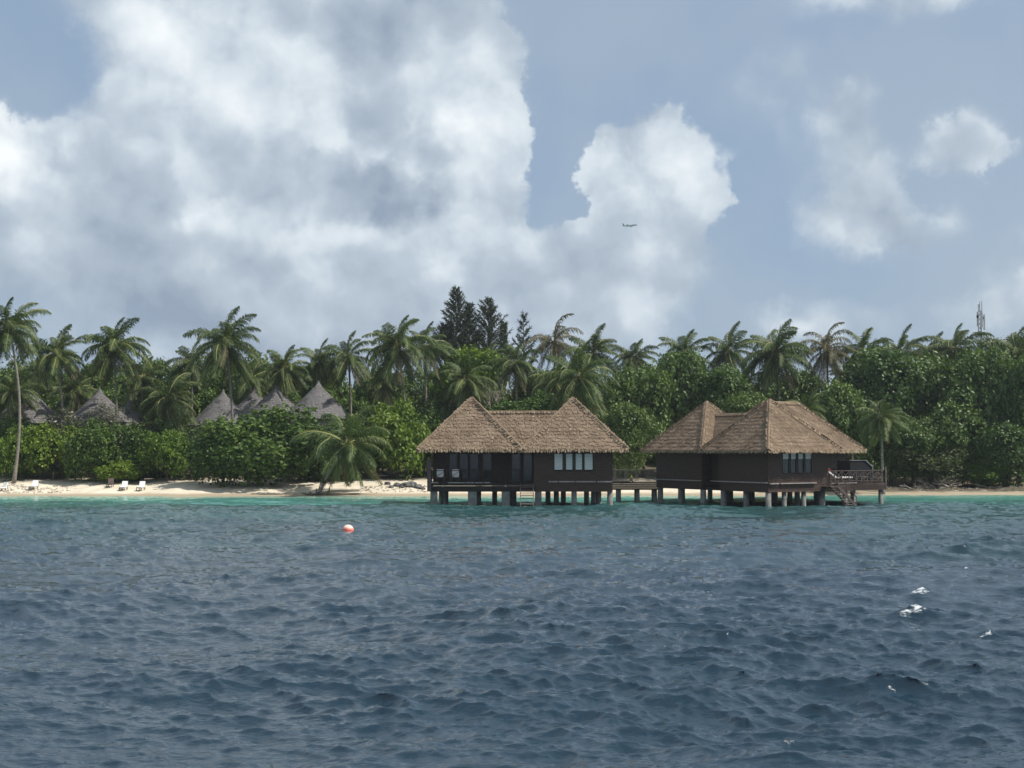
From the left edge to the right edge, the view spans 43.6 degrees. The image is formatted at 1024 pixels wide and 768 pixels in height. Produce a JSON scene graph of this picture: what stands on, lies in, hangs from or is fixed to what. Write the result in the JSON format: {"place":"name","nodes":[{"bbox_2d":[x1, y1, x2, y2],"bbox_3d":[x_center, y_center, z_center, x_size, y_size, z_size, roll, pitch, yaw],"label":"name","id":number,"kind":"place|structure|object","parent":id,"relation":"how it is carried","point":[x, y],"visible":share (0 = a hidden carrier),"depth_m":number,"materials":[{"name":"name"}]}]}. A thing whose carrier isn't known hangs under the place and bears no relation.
{"place":"outdoors","nodes":[
{"label":"outdoors","id":0,"kind":"place"},
{"bbox_2d":[0,495,1023,767],"bbox_3d":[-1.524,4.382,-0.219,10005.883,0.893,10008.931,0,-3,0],"label":"sea","id":1,"kind":"structure","parent":0,"point":[628,631],"depth_m":31.03,"materials":[{"name":"liquid"}]},
{"bbox_2d":[415,397,629,506],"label":"water villa","id":2,"kind":"object","parent":1,"relation":"in","point":[571,444],"visible":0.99,"depth_m":98.17,"materials":[{"name":"brown wood"}]},
{"bbox_2d":[449,453,456,480],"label":"glazed door","id":3,"kind":"structure","parent":2,"relation":"in","point":[452,456],"depth_m":100.10,"materials":[{"name":"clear glass"}]},
{"bbox_2d":[459,453,467,480],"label":"glazed door","id":4,"kind":"structure","parent":2,"relation":"in","point":[463,457],"depth_m":100.10,"materials":[{"name":"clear glass"}]},
{"bbox_2d":[470,453,478,480],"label":"glazed door","id":5,"kind":"structure","parent":2,"relation":"in","point":[474,457],"depth_m":100.10,"materials":[{"name":"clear glass"}]},
{"bbox_2d":[482,453,491,480],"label":"glazed door","id":6,"kind":"structure","parent":2,"relation":"in","point":[486,457],"depth_m":100.12,"materials":[{"name":"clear glass"}]},
{"bbox_2d":[511,453,520,481],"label":"glazed door","id":7,"kind":"structure","parent":2,"relation":"in","point":[515,457],"depth_m":100.10,"materials":[{"name":"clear glass"}]},
{"bbox_2d":[523,453,532,481],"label":"glazed door","id":8,"kind":"structure","parent":2,"relation":"in","point":[527,457],"depth_m":100.10,"materials":[{"name":"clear glass"}]},
{"bbox_2d":[584,453,592,469],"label":"window","id":9,"kind":"structure","parent":2,"relation":"in","point":[588,457],"depth_m":97.80,"materials":[{"name":"blue glass"}]},
{"bbox_2d":[612,469,657,501],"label":"walkway","id":10,"kind":"structure","parent":1,"relation":"in","point":[636,486],"depth_m":106.23,"materials":[{"name":"wood"}]},
{"bbox_2d":[640,399,886,506],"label":"water villa","id":11,"kind":"object","parent":1,"relation":"in","point":[770,448],"visible":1,"depth_m":98.97,"materials":[{"name":"brown wood"}]},
{"bbox_2d":[782,453,789,472],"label":"window","id":12,"kind":"structure","parent":11,"relation":"in","point":[785,457],"depth_m":95.80,"materials":[{"name":"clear glass"}]},
{"bbox_2d":[837,460,872,480],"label":"canopy daybed","id":13,"kind":"object","parent":11,"relation":"on","point":[856,465],"visible":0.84,"depth_m":101.74,"materials":[{"name":"black fabric"}]},
{"bbox_2d":[0,459,1023,496],"bbox_3d":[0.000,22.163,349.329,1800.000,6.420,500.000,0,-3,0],"label":"sand island","id":14,"kind":"structure","parent":0,"point":[175,487],"depth_m":122.64,"materials":[{"name":"beige sand"}]},
{"bbox_2d":[0,413,40,474],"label":"bush","id":15,"kind":"object","parent":14,"relation":"on","point":[11,419],"visible":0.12,"depth_m":132.57,"materials":[{"name":"green plant"}]},
{"bbox_2d":[0,422,45,481],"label":"beach bush","id":16,"kind":"object","parent":14,"relation":"on","point":[8,447],"visible":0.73,"depth_m":127.66,"materials":[{"name":"green plant"}]},
{"bbox_2d":[0,368,46,418],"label":"palm tree","id":17,"kind":"object","parent":14,"relation":"on","point":[10,395],"visible":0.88,"depth_m":136.48,"materials":[{"name":"green plant"}]},
{"bbox_2d":[0,297,51,483],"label":"palm tree","id":18,"kind":"object","parent":14,"relation":"on","point":[11,331],"visible":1,"depth_m":126.94,"materials":[{"name":"green plant"}]},
{"bbox_2d":[0,385,61,466],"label":"round hut","id":19,"kind":"object","parent":14,"relation":"on","point":[37,416],"visible":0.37,"depth_m":138.81,"materials":[{"name":"grey plant"}]},
{"bbox_2d":[12,352,58,395],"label":"palm tree","id":20,"kind":"object","parent":14,"relation":"on","point":[30,379],"visible":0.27,"depth_m":147.63,"materials":[{"name":"green plant"}]},
{"bbox_2d":[20,421,78,479],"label":"beach bush","id":21,"kind":"object","parent":14,"relation":"on","point":[42,442],"visible":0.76,"depth_m":128.18,"materials":[{"name":"green plant"}]},
{"bbox_2d":[25,324,88,477],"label":"palm tree","id":22,"kind":"object","parent":14,"relation":"on","point":[58,359],"visible":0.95,"depth_m":131.84,"materials":[{"name":"green plant"}]},
{"bbox_2d":[40,405,87,478],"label":"speckled shrub","id":23,"kind":"object","parent":14,"relation":"on","point":[68,420],"visible":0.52,"depth_m":130.46,"materials":[{"name":"green plant"}]},
{"bbox_2d":[46,369,103,417],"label":"palm tree","id":24,"kind":"object","parent":14,"relation":"on","point":[80,391],"visible":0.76,"depth_m":139.62,"materials":[{"name":"green plant"}]},
{"bbox_2d":[57,417,116,481],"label":"beach bush","id":25,"kind":"object","parent":14,"relation":"on","point":[88,446],"visible":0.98,"depth_m":125.51,"materials":[{"name":"green plant"}]},
{"bbox_2d":[66,388,131,467],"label":"round hut","id":26,"kind":"object","parent":14,"relation":"on","point":[92,402],"visible":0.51,"depth_m":137.69,"materials":[{"name":"grey plant"}]},
{"bbox_2d":[76,400,128,430],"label":"speckled shrub","id":27,"kind":"object","parent":14,"relation":"on","point":[109,419],"visible":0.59,"depth_m":130.72,"materials":[{"name":"green plant"}]},
{"bbox_2d":[75,317,152,439],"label":"palm tree","id":28,"kind":"object","parent":14,"relation":"on","point":[110,354],"visible":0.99,"depth_m":133.66,"materials":[{"name":"green plant"}]},
{"bbox_2d":[92,458,143,482],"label":"beach bush","id":29,"kind":"object","parent":14,"relation":"on","point":[118,469],"visible":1,"depth_m":124.54,"materials":[{"name":"green plant"}]},
{"bbox_2d":[98,420,157,481],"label":"beach bush","id":30,"kind":"object","parent":14,"relation":"on","point":[131,443],"visible":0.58,"depth_m":126.90,"materials":[{"name":"green plant"}]},
{"bbox_2d":[120,398,143,430],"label":"round hut","id":31,"kind":"object","parent":14,"relation":"on","point":[131,415],"visible":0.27,"depth_m":145.66,"materials":[{"name":"grey plant"}]},
{"bbox_2d":[119,356,169,417],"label":"palm tree","id":32,"kind":"object","parent":14,"relation":"on","point":[148,372],"visible":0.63,"depth_m":145.61,"materials":[{"name":"green plant"}]},
{"bbox_2d":[118,418,174,476],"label":"bush","id":33,"kind":"object","parent":14,"relation":"on","point":[160,427],"visible":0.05,"depth_m":131.60,"materials":[{"name":"green plant"}]},
{"bbox_2d":[134,420,182,473],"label":"shrub","id":34,"kind":"object","parent":14,"relation":"on","point":[154,423],"visible":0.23,"depth_m":131.28,"materials":[{"name":"green plant"}]},
{"bbox_2d":[134,429,190,480],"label":"beach bush","id":35,"kind":"object","parent":14,"relation":"on","point":[167,455],"visible":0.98,"depth_m":125.56,"materials":[{"name":"green plant"}]},
{"bbox_2d":[134,373,202,430],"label":"palm tree","id":36,"kind":"object","parent":14,"relation":"on","point":[168,404],"visible":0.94,"depth_m":135.61,"materials":[{"name":"green plant"}]},
{"bbox_2d":[164,341,211,429],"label":"palm tree","id":37,"kind":"object","parent":14,"relation":"on","point":[183,365],"visible":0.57,"depth_m":146.73,"materials":[{"name":"green plant"}]},
{"bbox_2d":[170,421,209,479],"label":"beach bush","id":38,"kind":"object","parent":14,"relation":"on","point":[193,436],"visible":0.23,"depth_m":128.38,"materials":[{"name":"green plant"}]},
{"bbox_2d":[183,420,245,487],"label":"beach bush","id":39,"kind":"object","parent":14,"relation":"on","point":[192,462],"visible":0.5,"depth_m":122.48,"materials":[{"name":"green plant"}]},
{"bbox_2d":[189,390,245,467],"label":"round hut","id":40,"kind":"object","parent":14,"relation":"on","point":[220,404],"visible":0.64,"depth_m":138.33,"materials":[{"name":"grey plant"}]},
{"bbox_2d":[182,306,262,475],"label":"palm tree","id":41,"kind":"object","parent":14,"relation":"on","point":[221,352],"visible":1,"depth_m":130.78,"materials":[{"name":"green plant"}]},
{"bbox_2d":[238,388,262,414],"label":"round hut","id":42,"kind":"object","parent":14,"relation":"on","point":[245,406],"visible":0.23,"depth_m":143.76,"materials":[{"name":"grey plant"}]},
{"bbox_2d":[225,352,278,399],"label":"palm tree","id":43,"kind":"object","parent":14,"relation":"on","point":[258,387],"visible":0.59,"depth_m":145.41,"materials":[{"name":"green plant"}]},
{"bbox_2d":[185,401,336,487],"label":"broadleaf tree","id":44,"kind":"object","parent":14,"relation":"on","point":[265,447],"visible":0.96,"depth_m":122.60,"materials":[{"name":"green plant"}]},
{"bbox_2d":[242,384,294,469],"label":"round hut","id":45,"kind":"object","parent":14,"relation":"on","point":[275,396],"visible":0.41,"depth_m":137.77,"materials":[{"name":"grey plant"}]},
{"bbox_2d":[252,344,313,396],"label":"palm tree","id":46,"kind":"object","parent":14,"relation":"on","point":[287,377],"visible":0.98,"depth_m":139.55,"materials":[{"name":"green plant"}]},
{"bbox_2d":[275,421,316,480],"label":"bush","id":47,"kind":"object","parent":14,"relation":"on","point":[299,474],"visible":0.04,"depth_m":128.20,"materials":[{"name":"green plant"}]},
{"bbox_2d":[295,338,338,389],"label":"palm tree","id":48,"kind":"object","parent":14,"relation":"on","point":[320,368],"visible":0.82,"depth_m":142.75,"materials":[{"name":"green plant"}]},
{"bbox_2d":[287,381,347,477],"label":"round hut","id":49,"kind":"object","parent":14,"relation":"on","point":[320,398],"visible":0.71,"depth_m":132.19,"materials":[{"name":"grey plant"}]},
{"bbox_2d":[299,420,352,482],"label":"bush","id":50,"kind":"object","parent":14,"relation":"on","point":[318,467],"visible":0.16,"depth_m":127.07,"materials":[{"name":"green plant"}]},
{"bbox_2d":[289,404,392,494],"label":"leaning palm","id":51,"kind":"object","parent":14,"relation":"on","point":[347,453],"visible":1,"depth_m":118.70,"materials":[{"name":"green plant"}]},
{"bbox_2d":[313,330,378,413],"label":"palm tree","id":52,"kind":"object","parent":14,"relation":"on","point":[344,358],"visible":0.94,"depth_m":140.89,"materials":[{"name":"green plant"}]},
{"bbox_2d":[340,423,389,477],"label":"beach bush","id":53,"kind":"object","parent":14,"relation":"on","point":[374,459],"visible":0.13,"depth_m":130.28,"materials":[{"name":"green plant"}]},
{"bbox_2d":[364,371,404,410],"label":"palm tree","id":54,"kind":"object","parent":14,"relation":"on","point":[387,390],"visible":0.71,"depth_m":145.28,"materials":[{"name":"green plant"}]},
{"bbox_2d":[361,395,431,480],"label":"broadleaf tree","id":55,"kind":"object","parent":14,"relation":"on","point":[403,439],"visible":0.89,"depth_m":129.35,"materials":[{"name":"green plant"}]},
{"bbox_2d":[361,315,437,472],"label":"palm tree","id":56,"kind":"object","parent":14,"relation":"on","point":[389,348],"visible":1,"depth_m":134.45,"materials":[{"name":"green plant"}]},
{"bbox_2d":[394,321,458,411],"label":"palm tree","id":57,"kind":"object","parent":14,"relation":"on","point":[438,350],"visible":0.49,"depth_m":146.08,"materials":[{"name":"green plant"}]},
{"bbox_2d":[408,401,445,477],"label":"broadleaf tree","id":58,"kind":"object","parent":14,"relation":"on","point":[433,424],"visible":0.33,"depth_m":131.91,"materials":[{"name":"green plant"}]},
{"bbox_2d":[423,397,460,421],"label":"bush","id":59,"kind":"object","parent":14,"relation":"on","point":[440,408],"visible":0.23,"depth_m":134.65,"materials":[{"name":"green plant"}]},
{"bbox_2d":[427,322,461,364],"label":"casuarina tree","id":60,"kind":"object","parent":14,"relation":"on","point":[442,331],"visible":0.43,"depth_m":160.05,"materials":[{"name":"green plant"}]},
{"bbox_2d":[438,285,476,357],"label":"casuarina tree","id":61,"kind":"object","parent":14,"relation":"on","point":[455,308],"visible":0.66,"depth_m":160.31,"materials":[{"name":"green plant"}]},
{"bbox_2d":[440,356,497,407],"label":"palm tree","id":62,"kind":"object","parent":14,"relation":"on","point":[465,386],"visible":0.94,"depth_m":133.41,"materials":[{"name":"green plant"}]},
{"bbox_2d":[453,301,488,350],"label":"casuarina tree","id":63,"kind":"object","parent":14,"relation":"on","point":[477,335],"visible":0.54,"depth_m":161.06,"materials":[{"name":"green plant"}]},
{"bbox_2d":[432,342,514,408],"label":"broadleaf tree","id":64,"kind":"object","parent":14,"relation":"on","point":[485,357],"visible":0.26,"depth_m":147.26,"materials":[{"name":"green plant"}]},
{"bbox_2d":[470,296,514,357],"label":"casuarina tree","id":65,"kind":"object","parent":14,"relation":"on","point":[488,315],"visible":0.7,"depth_m":162.16,"materials":[{"name":"green plant"}]},
{"bbox_2d":[477,377,511,407],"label":"bare shrub","id":66,"kind":"object","parent":14,"relation":"on","point":[489,394],"visible":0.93,"depth_m":133.94,"materials":[{"name":"grey plant"}]},
{"bbox_2d":[0,348,1015,476],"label":"woodland","id":67,"kind":"object","parent":14,"relation":"on","point":[204,399],"visible":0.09,"depth_m":153.02,"materials":[{"name":"green plant"}]},
{"bbox_2d":[484,397,538,410],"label":"bush","id":68,"kind":"object","parent":14,"relation":"on","point":[498,407],"visible":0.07,"depth_m":130.24,"materials":[{"name":"green plant"}]},
{"bbox_2d":[0,484,1023,492],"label":"beach litter","id":69,"kind":"object","parent":14,"relation":"on","point":[941,488],"visible":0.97,"depth_m":123.45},
{"bbox_2d":[485,341,541,410],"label":"palm tree","id":70,"kind":"object","parent":14,"relation":"on","point":[521,368],"visible":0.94,"depth_m":141.78,"materials":[{"name":"green plant"}]},
{"bbox_2d":[512,310,539,372],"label":"casuarina tree","id":71,"kind":"object","parent":14,"relation":"on","point":[525,333],"visible":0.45,"depth_m":160.44,"materials":[{"name":"green plant"}]},
{"bbox_2d":[509,389,563,410],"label":"bush","id":72,"kind":"object","parent":14,"relation":"on","point":[542,403],"visible":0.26,"depth_m":128.90,"materials":[{"name":"green plant"}]},
{"bbox_2d":[528,358,576,403],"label":"palm tree","id":73,"kind":"object","parent":14,"relation":"on","point":[556,389],"visible":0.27,"depth_m":136.93,"materials":[{"name":"green plant"}]},
{"bbox_2d":[523,313,582,371],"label":"palm tree","id":74,"kind":"object","parent":14,"relation":"on","point":[555,349],"visible":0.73,"depth_m":145.75,"materials":[{"name":"green plant"}]},
{"bbox_2d":[532,338,620,417],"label":"palm tree","id":75,"kind":"object","parent":14,"relation":"on","point":[582,389],"visible":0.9,"depth_m":125.39,"materials":[{"name":"green plant"}]},
{"bbox_2d":[561,323,624,412],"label":"palm tree","id":76,"kind":"object","parent":14,"relation":"on","point":[600,348],"visible":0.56,"depth_m":143.59,"materials":[{"name":"green plant"}]},
{"bbox_2d":[600,399,665,480],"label":"broadleaf tree","id":77,"kind":"object","parent":14,"relation":"on","point":[628,424],"visible":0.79,"depth_m":127.79,"materials":[{"name":"green plant"}]},
{"bbox_2d":[612,338,658,377],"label":"palm tree","id":78,"kind":"object","parent":14,"relation":"on","point":[631,358],"visible":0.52,"depth_m":151.77,"materials":[{"name":"green plant"}]},
{"bbox_2d":[596,360,678,477],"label":"broadleaf tree","id":79,"kind":"object","parent":14,"relation":"on","point":[641,386],"visible":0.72,"depth_m":131.61,"materials":[{"name":"green plant"}]},
{"bbox_2d":[646,344,709,422],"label":"broadleaf tree","id":80,"kind":"object","parent":14,"relation":"on","point":[675,364],"visible":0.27,"depth_m":134.55,"materials":[{"name":"green plant"}]},
{"bbox_2d":[657,329,715,375],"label":"palm tree","id":81,"kind":"object","parent":14,"relation":"on","point":[684,341],"visible":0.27,"depth_m":149.76,"materials":[{"name":"green plant"}]},
{"bbox_2d":[669,362,754,419],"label":"broadleaf tree","id":82,"kind":"object","parent":14,"relation":"on","point":[714,383],"visible":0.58,"depth_m":132.38,"materials":[{"name":"green plant"}]},
{"bbox_2d":[701,321,753,377],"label":"palm tree","id":83,"kind":"object","parent":14,"relation":"on","point":[726,354],"visible":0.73,"depth_m":149.97,"materials":[{"name":"green plant"}]},
{"bbox_2d":[723,388,770,412],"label":"broadleaf tree","id":84,"kind":"object","parent":14,"relation":"on","point":[744,402],"visible":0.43,"depth_m":129.87,"materials":[{"name":"green plant"}]},
{"bbox_2d":[739,319,815,400],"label":"palm tree","id":85,"kind":"object","parent":14,"relation":"on","point":[774,355],"visible":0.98,"depth_m":137.00,"materials":[{"name":"green plant"}]},
{"bbox_2d":[787,389,827,420],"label":"palm tree","id":86,"kind":"object","parent":14,"relation":"on","point":[810,403],"visible":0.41,"depth_m":128.34,"materials":[{"name":"green plant"}]},
{"bbox_2d":[796,322,859,403],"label":"palm tree","id":87,"kind":"object","parent":14,"relation":"on","point":[826,358],"visible":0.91,"depth_m":138.57,"materials":[{"name":"green plant"}]},
{"bbox_2d":[813,376,880,460],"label":"broadleaf tree","id":88,"kind":"object","parent":14,"relation":"on","point":[841,416],"visible":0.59,"depth_m":129.55,"materials":[{"name":"green plant"}]},
{"bbox_2d":[836,327,892,369],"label":"palm tree","id":89,"kind":"object","parent":14,"relation":"on","point":[863,341],"visible":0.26,"depth_m":148.34,"materials":[{"name":"green plant"}]},
{"bbox_2d":[854,393,911,493],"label":"palm tree","id":90,"kind":"object","parent":14,"relation":"on","point":[881,419],"visible":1,"depth_m":121.06,"materials":[{"name":"green plant"}]},
{"bbox_2d":[840,342,945,481],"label":"broadleaf tree","id":91,"kind":"object","parent":14,"relation":"on","point":[873,376],"visible":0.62,"depth_m":134.43,"materials":[{"name":"green plant"}]},
{"bbox_2d":[876,323,929,358],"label":"palm tree","id":92,"kind":"object","parent":14,"relation":"on","point":[903,340],"visible":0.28,"depth_m":149.66,"materials":[{"name":"green plant"}]},
{"bbox_2d":[880,411,949,485],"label":"broadleaf tree","id":93,"kind":"object","parent":14,"relation":"on","point":[920,435],"visible":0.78,"depth_m":129.14,"materials":[{"name":"green plant"}]},
{"bbox_2d":[886,350,967,481],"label":"broadleaf tree","id":94,"kind":"object","parent":14,"relation":"on","point":[933,365],"visible":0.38,"depth_m":134.90,"materials":[{"name":"green plant"}]},
{"bbox_2d":[908,331,953,364],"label":"palm tree","id":95,"kind":"object","parent":14,"relation":"on","point":[925,347],"visible":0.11,"depth_m":149.91,"materials":[{"name":"green plant"}]},
{"bbox_2d":[891,445,972,486],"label":"beach bush","id":96,"kind":"object","parent":14,"relation":"on","point":[951,466],"visible":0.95,"depth_m":127.89,"materials":[{"name":"green plant"}]},
{"bbox_2d":[916,323,994,370],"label":"palm tree","id":97,"kind":"object","parent":14,"relation":"on","point":[951,344],"visible":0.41,"depth_m":145.90,"materials":[{"name":"green plant"}]},
{"bbox_2d":[923,398,1006,485],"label":"broadleaf tree","id":98,"kind":"object","parent":14,"relation":"on","point":[956,433],"visible":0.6,"depth_m":129.46,"materials":[{"name":"green plant"}]},
{"bbox_2d":[937,340,1023,430],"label":"broadleaf tree","id":99,"kind":"object","parent":14,"relation":"on","point":[981,367],"visible":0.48,"depth_m":132.48,"materials":[{"name":"green plant"}]},
{"bbox_2d":[955,461,1008,487],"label":"beach bush","id":100,"kind":"object","parent":14,"relation":"on","point":[990,477],"visible":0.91,"depth_m":127.82,"materials":[{"name":"green plant"}]},
{"bbox_2d":[976,301,992,340],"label":"antenna mast","id":101,"kind":"object","parent":14,"relation":"on","point":[982,320],"visible":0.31,"depth_m":200.27,"materials":[{"name":"metal"}]},
{"bbox_2d":[965,419,1023,486],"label":"broadleaf tree","id":102,"kind":"object","parent":14,"relation":"on","point":[1011,454],"visible":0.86,"depth_m":127.98,"materials":[{"name":"green plant"}]},
{"bbox_2d":[976,349,1023,485],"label":"broadleaf tree","id":103,"kind":"object","parent":14,"relation":"on","point":[1012,378],"visible":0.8,"depth_m":130.74,"materials":[{"name":"green plant"}]},
{"bbox_2d":[982,327,1023,470],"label":"palm tree","id":104,"kind":"object","parent":14,"relation":"on","point":[1018,346],"visible":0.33,"depth_m":140.16,"materials":[{"name":"green plant"}]},
{"bbox_2d":[0,0,1023,393],"label":"sky","id":105,"kind":"structure","parent":0,"point":[320,170],"materials":[{"name":"blue"}]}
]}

